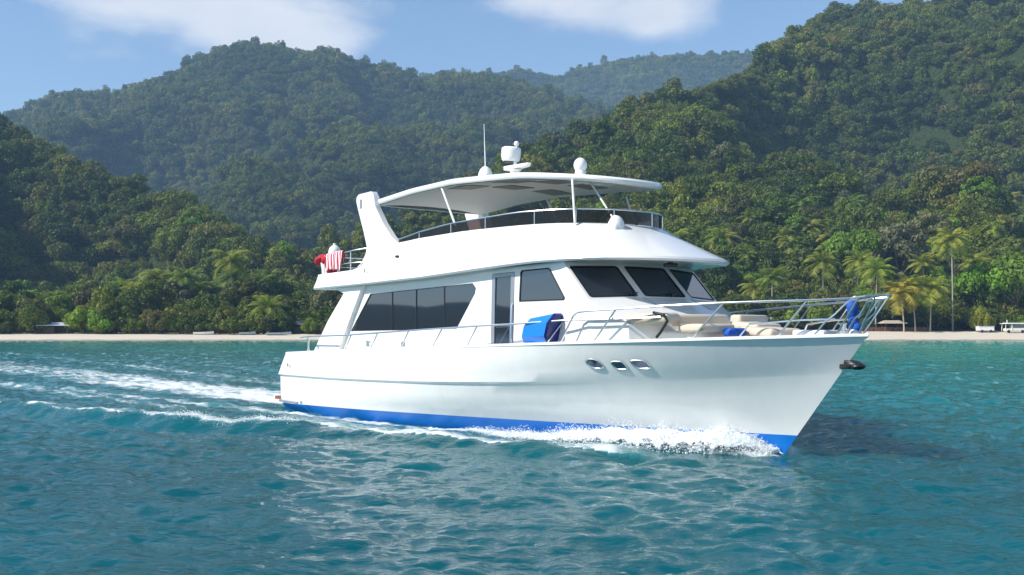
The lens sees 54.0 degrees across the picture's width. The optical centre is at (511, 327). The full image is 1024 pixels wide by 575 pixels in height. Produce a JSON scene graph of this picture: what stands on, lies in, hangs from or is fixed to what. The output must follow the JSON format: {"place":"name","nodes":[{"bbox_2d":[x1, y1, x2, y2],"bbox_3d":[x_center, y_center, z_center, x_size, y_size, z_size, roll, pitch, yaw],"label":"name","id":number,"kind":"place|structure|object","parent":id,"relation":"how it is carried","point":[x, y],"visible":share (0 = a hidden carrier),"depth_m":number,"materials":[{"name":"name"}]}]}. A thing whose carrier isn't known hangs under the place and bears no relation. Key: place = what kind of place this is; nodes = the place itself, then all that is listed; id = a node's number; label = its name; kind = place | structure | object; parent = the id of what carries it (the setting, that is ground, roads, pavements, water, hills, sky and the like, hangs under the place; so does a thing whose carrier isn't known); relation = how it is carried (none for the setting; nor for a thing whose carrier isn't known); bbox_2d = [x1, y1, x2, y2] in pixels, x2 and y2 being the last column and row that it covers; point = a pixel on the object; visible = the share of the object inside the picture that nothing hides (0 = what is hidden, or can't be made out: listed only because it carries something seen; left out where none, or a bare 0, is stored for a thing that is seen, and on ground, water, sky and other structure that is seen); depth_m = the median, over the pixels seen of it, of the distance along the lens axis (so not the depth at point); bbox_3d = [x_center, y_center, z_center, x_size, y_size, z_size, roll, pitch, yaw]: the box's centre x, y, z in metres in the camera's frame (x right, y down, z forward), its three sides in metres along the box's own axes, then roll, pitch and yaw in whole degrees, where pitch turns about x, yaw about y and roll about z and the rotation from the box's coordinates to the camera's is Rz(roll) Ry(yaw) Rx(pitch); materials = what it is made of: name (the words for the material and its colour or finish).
{"place":"outdoors","nodes":[
{"label":"outdoors","id":0,"kind":"place"},
{"bbox_2d":[0,0,930,113],"label":"sky","id":1,"kind":"structure","parent":0,"point":[46,45],"materials":[{"name":"blue"}]},
{"bbox_2d":[0,340,1023,574],"bbox_3d":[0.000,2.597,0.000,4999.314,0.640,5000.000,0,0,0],"label":"sea","id":2,"kind":"structure","parent":0,"point":[904,457],"depth_m":17.34,"materials":[{"name":"liquid"}]},
{"bbox_2d":[167,409,794,455],"bbox_3d":[-0.687,2.302,27.309,17.198,0.815,7.176,0,0,26],"label":"bow spray","id":3,"kind":"object","parent":2,"relation":"on","point":[768,450],"visible":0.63,"depth_m":22.49,"materials":[{"name":"white liquid"}]},
{"bbox_2d":[274,128,891,454],"bbox_3d":[0.625,-1.118,27.361,5.740,9.535,20.702,0,0,-40],"label":"motor yacht","id":4,"kind":"object","parent":2,"relation":"on","point":[425,331],"visible":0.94,"depth_m":24.27,"materials":[{"name":"white plastic"}]},
{"bbox_2d":[522,313,562,342],"bbox_3d":[0.716,0.030,23.498,0.576,0.739,1.118,0,0,-40],"label":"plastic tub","id":5,"kind":"object","parent":4,"relation":"on","point":[534,332],"visible":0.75,"depth_m":23.18,"materials":[{"name":"blue plastic"}]},
{"bbox_2d":[625,312,679,323],"bbox_3d":[3.048,-0.210,21.818,1.150,0.240,0.550,0,0,44],"label":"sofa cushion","id":6,"kind":"object","parent":4,"relation":"on","point":[673,318],"visible":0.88,"depth_m":21.54,"materials":[{"name":"beige fabric"}]},
{"bbox_2d":[672,314,727,325],"bbox_3d":[4.135,-0.170,22.081,1.500,0.260,0.280,0,0,-32],"label":"backrest cushion","id":7,"kind":"object","parent":4,"relation":"on","point":[701,319],"visible":0.66,"depth_m":21.92,"materials":[{"name":"beige fabric"}]},
{"bbox_2d":[678,324,734,332],"bbox_3d":[4.151,0.005,21.441,1.000,0.190,0.750,0,0,-34],"label":"seat cushion","id":8,"kind":"object","parent":4,"relation":"on","point":[706,328],"visible":0.89,"depth_m":21.12,"materials":[{"name":"beige fabric"}]},
{"bbox_2d":[730,315,767,323],"bbox_3d":[5.432,-0.170,22.978,0.280,0.260,1.400,0,0,40],"label":"backrest cushion","id":9,"kind":"object","parent":4,"relation":"on","point":[751,318],"visible":0.56,"depth_m":22.68,"materials":[{"name":"beige fabric"}]},
{"bbox_2d":[732,321,780,327],"bbox_3d":[5.409,-0.040,22.230,1.000,0.160,0.700,0,5,-44],"label":"seat cushion","id":10,"kind":"object","parent":4,"relation":"on","point":[738,324],"visible":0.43,"depth_m":21.97,"materials":[{"name":"beige fabric"}]},
{"bbox_2d":[741,327,799,335],"bbox_3d":[5.432,0.085,21.114,0.900,0.190,0.950,0,3,-30],"label":"seat cushion","id":11,"kind":"object","parent":4,"relation":"on","point":[762,331],"visible":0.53,"depth_m":20.75,"materials":[{"name":"beige fabric"}]},
{"bbox_2d":[846,296,861,333],"bbox_3d":[6.815,-0.247,20.024,0.268,0.788,0.362,0,0,-29],"label":"tied cover","id":12,"kind":"object","parent":4,"relation":"on","point":[855,327],"visible":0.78,"depth_m":19.95,"materials":[{"name":"blue fabric"}]},
{"bbox_2d":[429,425,788,453],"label":"bow wave","id":13,"kind":"object","parent":2,"relation":"on","point":[680,434],"visible":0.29,"depth_m":21.97,"materials":[{"name":"white liquid"}]},
{"bbox_2d":[0,0,1023,332],"bbox_3d":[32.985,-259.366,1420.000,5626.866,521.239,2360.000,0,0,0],"label":"hills","id":14,"kind":"structure","parent":0,"point":[922,134],"depth_m":573.80,"materials":[{"name":"green plant"}]},
{"bbox_2d":[0,290,21,332],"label":"broadleaf tree","id":15,"kind":"object","parent":14,"relation":"on","point":[10,297],"visible":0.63,"depth_m":241.91,"materials":[{"name":"green plant"}]},
{"bbox_2d":[3,281,24,294],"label":"broadleaf tree","id":16,"kind":"object","parent":14,"relation":"on","point":[14,287],"visible":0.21,"depth_m":262.90,"materials":[{"name":"green plant"}]},
{"bbox_2d":[45,290,73,312],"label":"broadleaf tree","id":17,"kind":"object","parent":14,"relation":"on","point":[62,299],"visible":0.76,"depth_m":249.68,"materials":[{"name":"green plant"}]},
{"bbox_2d":[40,221,81,241],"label":"broadleaf tree","id":18,"kind":"object","parent":14,"relation":"on","point":[67,230],"visible":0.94,"depth_m":403.88,"materials":[{"name":"green plant"}]},
{"bbox_2d":[65,280,102,294],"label":"broadleaf tree","id":19,"kind":"object","parent":14,"relation":"on","point":[88,284],"visible":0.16,"depth_m":265.94,"materials":[{"name":"green plant"}]},
{"bbox_2d":[72,287,97,310],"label":"broadleaf tree","id":20,"kind":"object","parent":14,"relation":"on","point":[78,298],"visible":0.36,"depth_m":257.75,"materials":[{"name":"green plant"}]},
{"bbox_2d":[105,224,151,258],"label":"broadleaf tree","id":21,"kind":"object","parent":14,"relation":"on","point":[129,230],"visible":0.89,"depth_m":401.25,"materials":[{"name":"green plant"}]},
{"bbox_2d":[126,278,173,332],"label":"broadleaf tree","id":22,"kind":"object","parent":14,"relation":"on","point":[143,292],"visible":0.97,"depth_m":238.22,"materials":[{"name":"green plant"}]},
{"bbox_2d":[138,268,173,292],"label":"palm tree","id":23,"kind":"object","parent":14,"relation":"on","point":[156,273],"visible":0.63,"depth_m":266.94,"materials":[{"name":"green plant"}]},
{"bbox_2d":[154,225,187,260],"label":"broadleaf tree","id":24,"kind":"object","parent":14,"relation":"on","point":[170,235],"visible":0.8,"depth_m":386.74,"materials":[{"name":"green plant"}]},
{"bbox_2d":[152,280,193,300],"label":"broadleaf tree","id":25,"kind":"object","parent":14,"relation":"on","point":[180,291],"visible":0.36,"depth_m":260.59,"materials":[{"name":"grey plant"}]},
{"bbox_2d":[167,266,202,299],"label":"palm tree","id":26,"kind":"object","parent":14,"relation":"on","point":[187,280],"visible":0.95,"depth_m":261.35,"materials":[{"name":"green plant"}]},
{"bbox_2d":[177,211,205,229],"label":"broadleaf tree","id":27,"kind":"object","parent":14,"relation":"on","point":[195,218],"visible":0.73,"depth_m":390.51,"materials":[{"name":"green plant"}]},
{"bbox_2d":[199,252,224,280],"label":"broadleaf tree","id":28,"kind":"object","parent":14,"relation":"on","point":[206,265],"visible":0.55,"depth_m":360.38,"materials":[{"name":"green plant"}]},
{"bbox_2d":[208,249,251,281],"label":"palm tree","id":29,"kind":"object","parent":14,"relation":"on","point":[230,259],"visible":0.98,"depth_m":249.17,"materials":[{"name":"green plant"}]},
{"bbox_2d":[218,278,265,331],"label":"broadleaf tree","id":30,"kind":"object","parent":14,"relation":"on","point":[233,287],"visible":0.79,"depth_m":241.13,"materials":[{"name":"green plant"}]},
{"bbox_2d":[259,278,301,330],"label":"broadleaf tree","id":31,"kind":"object","parent":14,"relation":"on","point":[285,286],"visible":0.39,"depth_m":255.80,"materials":[{"name":"green plant"}]},
{"bbox_2d":[269,240,295,267],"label":"broadleaf tree","id":32,"kind":"object","parent":14,"relation":"on","point":[288,249],"visible":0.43,"depth_m":364.62,"materials":[{"name":"green plant"}]},
{"bbox_2d":[279,290,310,330],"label":"broadleaf tree","id":33,"kind":"object","parent":14,"relation":"on","point":[302,299],"visible":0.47,"depth_m":250.99,"materials":[{"name":"green plant"}]},
{"bbox_2d":[0,0,1023,331],"bbox_3d":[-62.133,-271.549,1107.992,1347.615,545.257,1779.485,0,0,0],"label":"hillside wood","id":34,"kind":"object","parent":14,"relation":"on","point":[658,112],"visible":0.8,"depth_m":554.41,"materials":[{"name":"green plant"}]},
{"bbox_2d":[538,131,568,147],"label":"broadleaf tree","id":35,"kind":"object","parent":14,"relation":"on","point":[554,137],"visible":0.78,"depth_m":461.36,"materials":[{"name":"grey plant"}]},
{"bbox_2d":[554,144,578,158],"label":"broadleaf tree","id":36,"kind":"object","parent":14,"relation":"on","point":[558,150],"visible":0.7,"depth_m":447.11,"materials":[{"name":"green plant"}]},
{"bbox_2d":[578,146,601,164],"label":"broadleaf tree","id":37,"kind":"object","parent":14,"relation":"on","point":[586,155],"visible":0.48,"depth_m":403.74,"materials":[{"name":"green plant"}]},
{"bbox_2d":[588,117,617,148],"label":"broadleaf tree","id":38,"kind":"object","parent":14,"relation":"on","point":[600,126],"visible":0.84,"depth_m":418.02,"materials":[{"name":"green plant"}]},
{"bbox_2d":[618,160,649,177],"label":"broadleaf tree","id":39,"kind":"object","parent":14,"relation":"on","point":[631,164],"visible":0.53,"depth_m":372.27,"materials":[{"name":"green plant"}]},
{"bbox_2d":[690,219,720,239],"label":"broadleaf tree","id":40,"kind":"object","parent":14,"relation":"on","point":[702,226],"visible":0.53,"depth_m":313.01,"materials":[{"name":"green plant"}]},
{"bbox_2d":[692,205,731,224],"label":"broadleaf tree","id":41,"kind":"object","parent":14,"relation":"on","point":[706,210],"visible":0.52,"depth_m":321.35,"materials":[{"name":"green plant"}]},
{"bbox_2d":[709,141,737,170],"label":"broadleaf tree","id":42,"kind":"object","parent":14,"relation":"on","point":[720,148],"visible":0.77,"depth_m":392.86,"materials":[{"name":"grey plant"}]},
{"bbox_2d":[705,256,742,300],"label":"broadleaf tree","id":43,"kind":"object","parent":14,"relation":"on","point":[717,280],"visible":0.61,"depth_m":275.85,"materials":[{"name":"green plant"}]},
{"bbox_2d":[705,227,742,255],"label":"palm tree","id":44,"kind":"object","parent":14,"relation":"on","point":[722,232],"visible":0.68,"depth_m":299.91,"materials":[{"name":"green plant"}]},
{"bbox_2d":[707,147,740,173],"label":"broadleaf tree","id":45,"kind":"object","parent":14,"relation":"on","point":[730,151],"visible":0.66,"depth_m":391.09,"materials":[{"name":"green plant"}]},
{"bbox_2d":[712,242,758,260],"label":"broadleaf tree","id":46,"kind":"object","parent":14,"relation":"on","point":[721,248],"visible":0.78,"depth_m":295.21,"materials":[{"name":"green plant"}]},
{"bbox_2d":[726,222,749,242],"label":"broadleaf tree","id":47,"kind":"object","parent":14,"relation":"on","point":[741,231],"visible":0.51,"depth_m":303.45,"materials":[{"name":"green plant"}]},
{"bbox_2d":[726,193,751,216],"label":"broadleaf tree","id":48,"kind":"object","parent":14,"relation":"on","point":[736,204],"visible":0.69,"depth_m":324.38,"materials":[{"name":"green plant"}]},
{"bbox_2d":[738,276,769,299],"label":"palm tree","id":49,"kind":"object","parent":14,"relation":"on","point":[751,284],"visible":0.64,"depth_m":260.99,"materials":[{"name":"green plant"}]},
{"bbox_2d":[754,284,780,300],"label":"broadleaf tree","id":50,"kind":"object","parent":14,"relation":"on","point":[766,290],"visible":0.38,"depth_m":256.51,"materials":[{"name":"green plant"}]},
{"bbox_2d":[754,264,788,297],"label":"palm tree","id":51,"kind":"object","parent":14,"relation":"on","point":[772,276],"visible":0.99,"depth_m":249.33,"materials":[{"name":"green plant"}]},
{"bbox_2d":[754,196,795,227],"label":"broadleaf tree","id":52,"kind":"object","parent":14,"relation":"on","point":[773,207],"visible":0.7,"depth_m":314.62,"materials":[{"name":"green plant"}]},
{"bbox_2d":[770,291,809,315],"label":"broadleaf tree","id":53,"kind":"object","parent":14,"relation":"on","point":[783,296],"visible":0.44,"depth_m":240.74,"materials":[{"name":"green plant"}]},
{"bbox_2d":[779,239,803,262],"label":"broadleaf tree","id":54,"kind":"object","parent":14,"relation":"on","point":[789,244],"visible":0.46,"depth_m":295.29,"materials":[{"name":"green plant"}]},
{"bbox_2d":[785,212,812,232],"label":"broadleaf tree","id":55,"kind":"object","parent":14,"relation":"on","point":[797,218],"visible":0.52,"depth_m":309.04,"materials":[{"name":"green plant"}]},
{"bbox_2d":[788,195,819,210],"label":"palm tree","id":56,"kind":"object","parent":14,"relation":"on","point":[804,203],"visible":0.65,"depth_m":326.95,"materials":[{"name":"green plant"}]},
{"bbox_2d":[782,297,833,329],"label":"shrub","id":57,"kind":"object","parent":14,"relation":"on","point":[817,312],"visible":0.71,"depth_m":236.68,"materials":[{"name":"green plant"}]},
{"bbox_2d":[801,251,842,328],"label":"palm tree","id":58,"kind":"object","parent":14,"relation":"on","point":[823,260],"visible":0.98,"depth_m":255.24,"materials":[{"name":"green plant"}]},
{"bbox_2d":[827,289,853,317],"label":"broadleaf tree","id":59,"kind":"object","parent":14,"relation":"on","point":[841,293],"visible":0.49,"depth_m":239.50,"materials":[{"name":"green plant"}]},
{"bbox_2d":[834,197,859,219],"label":"broadleaf tree","id":60,"kind":"object","parent":14,"relation":"on","point":[841,207],"visible":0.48,"depth_m":318.65,"materials":[{"name":"green plant"}]},
{"bbox_2d":[822,228,888,269],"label":"broadleaf tree","id":61,"kind":"object","parent":14,"relation":"on","point":[846,242],"visible":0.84,"depth_m":284.86,"materials":[{"name":"green plant"}]},
{"bbox_2d":[842,249,876,290],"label":"palm tree","id":62,"kind":"object","parent":14,"relation":"on","point":[859,260],"visible":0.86,"depth_m":261.37,"materials":[{"name":"green plant"}]},
{"bbox_2d":[863,221,931,282],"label":"broadleaf tree","id":63,"kind":"object","parent":14,"relation":"on","point":[891,236],"visible":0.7,"depth_m":279.11,"materials":[{"name":"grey plant"}]},
{"bbox_2d":[892,212,913,234],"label":"broadleaf tree","id":64,"kind":"object","parent":14,"relation":"on","point":[902,217],"visible":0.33,"depth_m":312.04,"materials":[{"name":"green plant"}]},
{"bbox_2d":[907,250,939,326],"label":"palm tree","id":65,"kind":"object","parent":14,"relation":"on","point":[924,260],"visible":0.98,"depth_m":261.45,"materials":[{"name":"green plant"}]},
{"bbox_2d":[910,211,955,236],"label":"broadleaf tree","id":66,"kind":"object","parent":14,"relation":"on","point":[926,217],"visible":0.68,"depth_m":301.83,"materials":[{"name":"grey plant"}]},
{"bbox_2d":[908,163,960,203],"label":"broadleaf tree","id":67,"kind":"object","parent":14,"relation":"on","point":[938,173],"visible":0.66,"depth_m":345.74,"materials":[{"name":"green plant"}]},
{"bbox_2d":[924,266,947,288],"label":"broadleaf tree","id":68,"kind":"object","parent":14,"relation":"on","point":[934,274],"visible":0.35,"depth_m":275.10,"materials":[{"name":"green plant"}]},
{"bbox_2d":[927,232,970,327],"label":"palm tree","id":69,"kind":"object","parent":14,"relation":"on","point":[942,253],"visible":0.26,"depth_m":260.27,"materials":[{"name":"green plant"}]},
{"bbox_2d":[930,227,970,330],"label":"palm tree","id":70,"kind":"object","parent":14,"relation":"on","point":[950,239],"visible":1,"depth_m":242.86,"materials":[{"name":"green plant"}]},
{"bbox_2d":[945,160,1003,188],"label":"broadleaf tree","id":71,"kind":"object","parent":14,"relation":"on","point":[981,169],"visible":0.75,"depth_m":334.79,"materials":[{"name":"green plant"}]},
{"bbox_2d":[957,251,992,328],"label":"palm tree","id":72,"kind":"object","parent":14,"relation":"on","point":[975,259],"visible":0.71,"depth_m":257.49,"materials":[{"name":"green plant"}]},
{"bbox_2d":[941,278,1013,329],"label":"broadleaf tree","id":73,"kind":"object","parent":14,"relation":"on","point":[958,292],"visible":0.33,"depth_m":247.28,"materials":[{"name":"green plant"}]},
{"bbox_2d":[959,175,998,198],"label":"broadleaf tree","id":74,"kind":"object","parent":14,"relation":"on","point":[976,188],"visible":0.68,"depth_m":331.58,"materials":[{"name":"green plant"}]},
{"bbox_2d":[948,262,1023,306],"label":"spreading tree","id":75,"kind":"object","parent":14,"relation":"on","point":[969,279],"visible":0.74,"depth_m":242.32,"materials":[{"name":"green plant"}]},
{"bbox_2d":[960,250,1023,311],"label":"spreading tree","id":76,"kind":"object","parent":14,"relation":"on","point":[1011,263],"visible":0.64,"depth_m":240.03,"materials":[{"name":"green plant"}]},
{"bbox_2d":[979,220,1006,238],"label":"palm tree","id":77,"kind":"object","parent":14,"relation":"on","point":[993,224],"visible":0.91,"depth_m":302.77,"materials":[{"name":"green plant"}]},
{"bbox_2d":[991,236,1023,253],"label":"broadleaf tree","id":78,"kind":"object","parent":14,"relation":"on","point":[1017,245],"visible":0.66,"depth_m":294.76,"materials":[{"name":"green plant"}]},
{"bbox_2d":[994,312,1020,328],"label":"shrub","id":79,"kind":"object","parent":14,"relation":"on","point":[1001,318],"visible":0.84,"depth_m":239.75,"materials":[{"name":"green plant"}]},
{"bbox_2d":[0,331,1023,340],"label":"beach","id":80,"kind":"structure","parent":0,"point":[944,335],"depth_m":220.68,"materials":[{"name":"beige sand"}]},
{"bbox_2d":[0,313,13,333],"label":"shrub","id":81,"kind":"object","parent":80,"relation":"on","point":[6,321],"visible":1,"depth_m":230.88,"materials":[{"name":"green plant"}]},
{"bbox_2d":[14,300,55,332],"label":"broadleaf tree","id":82,"kind":"object","parent":80,"relation":"on","point":[50,313],"visible":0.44,"depth_m":237.25,"materials":[{"name":"green plant"}]},
{"bbox_2d":[21,312,51,333],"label":"shrub","id":83,"kind":"object","parent":80,"relation":"on","point":[46,321],"visible":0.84,"depth_m":231.01,"materials":[{"name":"green plant"}]},
{"bbox_2d":[36,322,73,333],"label":"beach hut","id":84,"kind":"object","parent":80,"relation":"on","point":[57,327],"visible":0.87,"depth_m":232.47,"materials":[{"name":"metal"}]},
{"bbox_2d":[63,305,95,333],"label":"shrub","id":85,"kind":"object","parent":80,"relation":"on","point":[76,317],"visible":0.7,"depth_m":230.36,"materials":[{"name":"green plant"}]},
{"bbox_2d":[86,310,121,333],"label":"shrub","id":86,"kind":"object","parent":80,"relation":"on","point":[92,318],"visible":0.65,"depth_m":228.86,"materials":[{"name":"green plant"}]},
{"bbox_2d":[119,316,148,333],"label":"shrub","id":87,"kind":"object","parent":80,"relation":"on","point":[133,322],"visible":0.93,"depth_m":230.03,"materials":[{"name":"green plant"}]},
{"bbox_2d":[145,309,169,333],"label":"shrub","id":88,"kind":"object","parent":80,"relation":"on","point":[150,320],"visible":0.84,"depth_m":229.45,"materials":[{"name":"green plant"}]},
{"bbox_2d":[214,315,238,333],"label":"shrub","id":89,"kind":"object","parent":80,"relation":"on","point":[231,319],"visible":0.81,"depth_m":227.64,"materials":[{"name":"green plant"}]},
{"bbox_2d":[236,314,260,332],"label":"shrub","id":90,"kind":"object","parent":80,"relation":"on","point":[254,325],"visible":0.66,"depth_m":228.31,"materials":[{"name":"green plant"}]},
{"bbox_2d":[243,313,270,333],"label":"shrub","id":91,"kind":"object","parent":80,"relation":"on","point":[255,319],"visible":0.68,"depth_m":228.70,"materials":[{"name":"green plant"}]},
{"bbox_2d":[252,314,276,333],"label":"shrub","id":92,"kind":"object","parent":80,"relation":"on","point":[267,324],"visible":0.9,"depth_m":228.70,"materials":[{"name":"green plant"}]},
{"bbox_2d":[245,294,288,332],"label":"palm tree","id":93,"kind":"object","parent":80,"relation":"on","point":[266,305],"visible":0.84,"depth_m":234.93,"materials":[{"name":"green plant"}]},
{"bbox_2d":[273,316,295,331],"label":"shrub","id":94,"kind":"object","parent":80,"relation":"on","point":[285,324],"visible":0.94,"depth_m":230.51,"materials":[{"name":"green plant"}]},
{"bbox_2d":[300,317,320,333],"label":"shrub","id":95,"kind":"object","parent":80,"relation":"on","point":[309,325],"visible":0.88,"depth_m":229.44,"materials":[{"name":"green plant"}]},
{"bbox_2d":[309,290,342,313],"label":"broadleaf tree","id":96,"kind":"object","parent":80,"relation":"on","point":[318,300],"visible":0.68,"depth_m":233.66,"materials":[{"name":"green plant"}]},
{"bbox_2d":[853,257,898,330],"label":"palm tree","id":97,"kind":"object","parent":80,"relation":"on","point":[876,267],"visible":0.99,"depth_m":239.27,"materials":[{"name":"green plant"}]},
{"bbox_2d":[862,327,928,330],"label":"brushwood fence","id":98,"kind":"object","parent":80,"relation":"on","point":[897,329],"visible":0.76,"depth_m":238.24,"materials":[{"name":"wood"}]},
{"bbox_2d":[882,278,924,331],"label":"palm tree","id":99,"kind":"object","parent":80,"relation":"on","point":[896,289],"visible":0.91,"depth_m":235.15,"materials":[{"name":"green plant"}]},
{"bbox_2d":[892,272,931,331],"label":"palm tree","id":100,"kind":"object","parent":80,"relation":"on","point":[914,281],"visible":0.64,"depth_m":236.61,"materials":[{"name":"green plant"}]},
{"bbox_2d":[910,276,950,331],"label":"palm tree","id":101,"kind":"object","parent":80,"relation":"on","point":[931,284],"visible":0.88,"depth_m":236.29,"materials":[{"name":"green plant"}]},
{"bbox_2d":[969,308,995,328],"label":"shrub","id":102,"kind":"object","parent":80,"relation":"on","point":[984,316],"visible":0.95,"depth_m":235.77,"materials":[{"name":"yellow plant"}]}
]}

